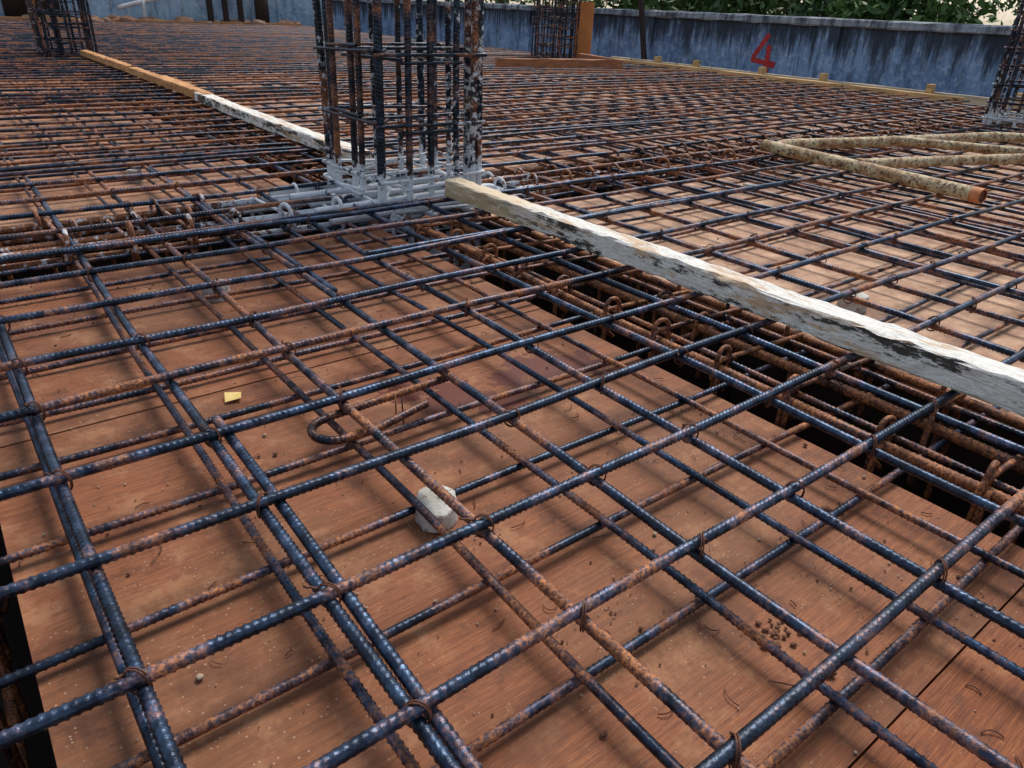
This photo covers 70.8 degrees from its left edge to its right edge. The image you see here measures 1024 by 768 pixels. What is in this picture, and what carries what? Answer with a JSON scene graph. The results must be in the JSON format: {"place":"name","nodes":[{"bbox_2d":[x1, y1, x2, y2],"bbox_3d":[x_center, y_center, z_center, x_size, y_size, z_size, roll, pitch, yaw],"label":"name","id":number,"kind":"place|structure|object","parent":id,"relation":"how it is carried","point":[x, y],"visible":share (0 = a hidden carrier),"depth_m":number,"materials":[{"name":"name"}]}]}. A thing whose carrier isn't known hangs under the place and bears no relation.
{"place":"outdoors","nodes":[
{"label":"outdoors","id":0,"kind":"place"},
{"bbox_2d":[0,78,1023,767],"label":"beam trench formwork","id":1,"kind":"object","parent":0,"point":[40,750],"visible":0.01,"depth_m":1.83,"materials":[{"name":"brown wood"}]},
{"bbox_2d":[25,0,98,84],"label":"column rebar cage","id":2,"kind":"object","parent":1,"relation":"on","point":[53,24],"depth_m":7.23,"materials":[{"name":"black metal"}]},
{"bbox_2d":[312,0,487,277],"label":"column rebar cage","id":3,"kind":"object","parent":1,"relation":"on","point":[375,48],"depth_m":2.63,"materials":[{"name":"black metal"}]},
{"bbox_2d":[0,59,1023,767],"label":"plywood deck","id":4,"kind":"structure","parent":1,"relation":"on","point":[934,667],"depth_m":1.10,"materials":[{"name":"brown wood"}]},
{"bbox_2d":[127,169,143,182],"bbox_3d":[-1.586,-0.878,3.031,0.062,0.052,0.066,-18,34,-34],"label":"concrete spacer block","id":5,"kind":"object","parent":4,"relation":"on","point":[133,171],"depth_m":3.01,"materials":[{"name":"grey concrete"}]},
{"bbox_2d":[201,279,229,301],"bbox_3d":[-0.789,-0.252,1.916,0.074,0.044,0.085,-18,34,-34],"label":"concrete spacer block","id":6,"kind":"object","parent":4,"relation":"on","point":[210,291],"depth_m":1.89,"materials":[{"name":"grey concrete"}]},
{"bbox_2d":[224,392,240,401],"bbox_3d":[-0.559,0.024,1.442,0.031,0.006,0.037,-7,29,-18],"label":"yellow leaf","id":7,"kind":"object","parent":4,"relation":"on","point":[230,396],"visible":1,"depth_m":1.44,"materials":[{"name":"yellow plant"}]},
{"bbox_2d":[307,376,447,444],"bbox_3d":[-0.224,0.051,1.340,0.328,0.063,0.105,-18,34,-34],"label":"hairpin bar","id":8,"kind":"object","parent":4,"relation":"on","point":[317,422],"visible":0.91,"depth_m":1.31,"materials":[{"name":"brown metal"}]},
{"bbox_2d":[415,485,457,532],"bbox_3d":[-0.118,0.193,1.131,0.071,0.040,0.077,-18,34,-34],"label":"concrete spacer block","id":9,"kind":"object","parent":4,"relation":"on","point":[438,508],"depth_m":1.11,"materials":[{"name":"grey concrete"}]},
{"bbox_2d":[0,19,1023,767],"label":"rebar mat","id":10,"kind":"object","parent":9,"relation":"on","point":[212,55],"visible":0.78,"depth_m":1.64,"materials":[{"name":"metal"}]},
{"bbox_2d":[80,50,214,98],"bbox_3d":[-3.100,-2.592,5.946,0.145,0.064,4.000,-18,34,-34],"label":"raw timber batten","id":11,"kind":"object","parent":10,"relation":"on","point":[179,86],"visible":0.94,"depth_m":5.48,"materials":[{"name":"brown wood"}]},
{"bbox_2d":[0,149,1023,767],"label":"tie wire knots","id":12,"kind":"object","parent":10,"relation":"on","point":[420,703],"visible":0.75,"depth_m":1.28,"materials":[{"name":"brown metal"}]},
{"bbox_2d":[495,53,622,68],"bbox_3d":[0.502,-4.058,9.067,2.082,0.128,1.183,-18,34,-34],"label":"timber form box","id":13,"kind":"object","parent":10,"relation":"on","point":[583,60],"visible":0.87,"depth_m":8.69,"materials":[{"name":"brown wood"}]},
{"bbox_2d":[194,92,1023,416],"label":"painted timber batten","id":14,"kind":"object","parent":10,"relation":"on","point":[982,378],"visible":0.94,"depth_m":1.70,"materials":[{"name":"beige paint"}]},
{"bbox_2d":[760,132,1023,203],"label":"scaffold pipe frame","id":15,"kind":"object","parent":10,"relation":"on","point":[884,169],"visible":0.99,"depth_m":3.63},
{"bbox_2d":[3,168,1023,760],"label":"sand grains","id":16,"kind":"object","parent":4,"relation":"on","point":[199,676],"visible":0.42,"depth_m":1.08},
{"bbox_2d":[9,172,1022,765],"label":"dirt crumbs","id":17,"kind":"object","parent":4,"relation":"on","point":[757,622],"visible":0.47,"depth_m":0.97,"materials":[{"name":"brown soil"}]},
{"bbox_2d":[11,194,1022,767],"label":"wire clippings","id":18,"kind":"object","parent":4,"relation":"on","point":[523,522],"visible":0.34,"depth_m":1.05,"materials":[{"name":"black metal"}]},
{"bbox_2d":[530,0,580,57],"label":"column rebar cage","id":19,"kind":"object","parent":4,"relation":"on","point":[558,24],"depth_m":10.28,"materials":[{"name":"black metal"}]},
{"bbox_2d":[574,1,594,56],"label":"orange form post","id":20,"kind":"object","parent":4,"relation":"on","point":[585,27],"visible":0.58,"depth_m":10.54,"materials":[{"name":"orange wood"}]},
{"bbox_2d":[743,183,756,191],"bbox_3d":[1.119,-0.924,3.375,0.079,0.032,0.067,-18,34,-34],"label":"concrete spacer block","id":21,"kind":"object","parent":4,"relation":"on","point":[746,184],"depth_m":3.35,"materials":[{"name":"grey concrete"}]},
{"bbox_2d":[836,292,868,313],"bbox_3d":[0.963,-0.233,2.030,0.075,0.047,0.079,-18,34,-34],"label":"concrete spacer block","id":22,"kind":"object","parent":4,"relation":"on","point":[855,307],"depth_m":2.01,"materials":[{"name":"grey concrete"}]},
{"bbox_2d":[982,0,1023,131],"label":"column rebar cage","id":23,"kind":"object","parent":4,"relation":"on","point":[994,100],"depth_m":5.37,"materials":[{"name":"black metal"}]},
{"bbox_2d":[0,62,1023,767],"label":"beam rebar cage","id":24,"kind":"object","parent":1,"relation":"on","point":[14,754],"visible":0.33,"depth_m":2.10,"materials":[{"name":"brown metal"}]},
{"bbox_2d":[608,56,1023,111],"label":"edge formwork","id":25,"kind":"object","parent":1,"relation":"attached to","point":[888,90],"visible":0.31,"depth_m":8.29,"materials":[{"name":"brown wood"}]},
{"bbox_2d":[437,0,1023,25],"label":"sky","id":26,"kind":"structure","parent":0,"point":[1009,18],"materials":[{"name":"white"}]},
{"label":"ground","id":27,"kind":"structure","parent":0,"visible":0},
{"bbox_2d":[0,0,322,26],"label":"panels","id":28,"kind":"object","parent":27,"relation":"on","point":[301,11],"visible":0.13,"depth_m":16.75,"materials":[{"name":"blue paint"}]},
{"bbox_2d":[21,14,302,25],"bbox_3d":[-7.612,-8.135,16.134,6.121,0.224,0.790,-18,34,-34],"label":"rubble pile","id":29,"kind":"object","parent":27,"relation":"on","point":[127,18],"visible":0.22,"depth_m":15.91,"materials":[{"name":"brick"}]},
{"bbox_2d":[1,0,269,22],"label":"dark props","id":30,"kind":"object","parent":29,"relation":"on","point":[14,8],"visible":0.44,"depth_m":16.50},
{"bbox_2d":[117,0,157,16],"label":"white pipe rail","id":31,"kind":"object","parent":29,"relation":"on","point":[132,4],"visible":0.62,"depth_m":15.66,"materials":[{"name":"white metal"}]},
{"bbox_2d":[0,16,300,25],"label":"edge plank","id":32,"kind":"object","parent":29,"relation":"on","point":[160,21],"visible":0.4,"depth_m":16.04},
{"bbox_2d":[451,0,551,9],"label":"broadleaf tree","id":33,"kind":"object","parent":27,"relation":"on","point":[507,1],"visible":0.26,"depth_m":17.27,"materials":[{"name":"green plant"}]},
{"bbox_2d":[544,0,701,9],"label":"broadleaf tree","id":34,"kind":"object","parent":27,"relation":"on","point":[621,5],"visible":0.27,"depth_m":12.93,"materials":[{"name":"green plant"}]},
{"bbox_2d":[638,0,646,59],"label":"dark prop","id":35,"kind":"object","parent":27,"relation":"on","point":[642,23],"visible":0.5,"depth_m":10.59,"materials":[{"name":"black metal"}]},
{"bbox_2d":[332,0,1023,97],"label":"panels","id":36,"kind":"object","parent":27,"relation":"on","point":[961,63],"visible":0.21,"depth_m":9.47,"materials":[{"name":"blue paint"}]},
{"bbox_2d":[333,0,1023,35],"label":"coping","id":37,"kind":"object","parent":36,"relation":"on","point":[1004,30],"visible":0.7,"depth_m":9.18,"materials":[{"name":"grey concrete"}]},
{"bbox_2d":[750,33,774,72],"bbox_3d":[3.402,-4.436,9.731,0.004,0.571,0.403,-18,34,-34],"label":"painted number sign","id":38,"kind":"object","parent":36,"relation":"attached to","point":[766,62],"visible":0.9,"depth_m":9.71,"materials":[{"name":"red paint"}]},
{"bbox_2d":[628,0,795,14],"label":"broadleaf tree","id":39,"kind":"object","parent":27,"relation":"on","point":[727,6],"visible":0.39,"depth_m":11.57,"materials":[{"name":"green plant"}]},
{"bbox_2d":[747,0,890,19],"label":"broadleaf tree","id":40,"kind":"object","parent":27,"relation":"on","point":[845,9],"visible":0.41,"depth_m":10.20,"materials":[{"name":"green plant"}]},
{"bbox_2d":[849,0,1002,24],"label":"broadleaf tree","id":41,"kind":"object","parent":27,"relation":"on","point":[945,11],"visible":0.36,"depth_m":9.86,"materials":[{"name":"green plant"}]},
{"bbox_2d":[968,0,1023,25],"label":"broadleaf tree","id":42,"kind":"object","parent":27,"relation":"on","point":[1009,5],"visible":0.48,"depth_m":13.32,"materials":[{"name":"green plant"}]}
]}

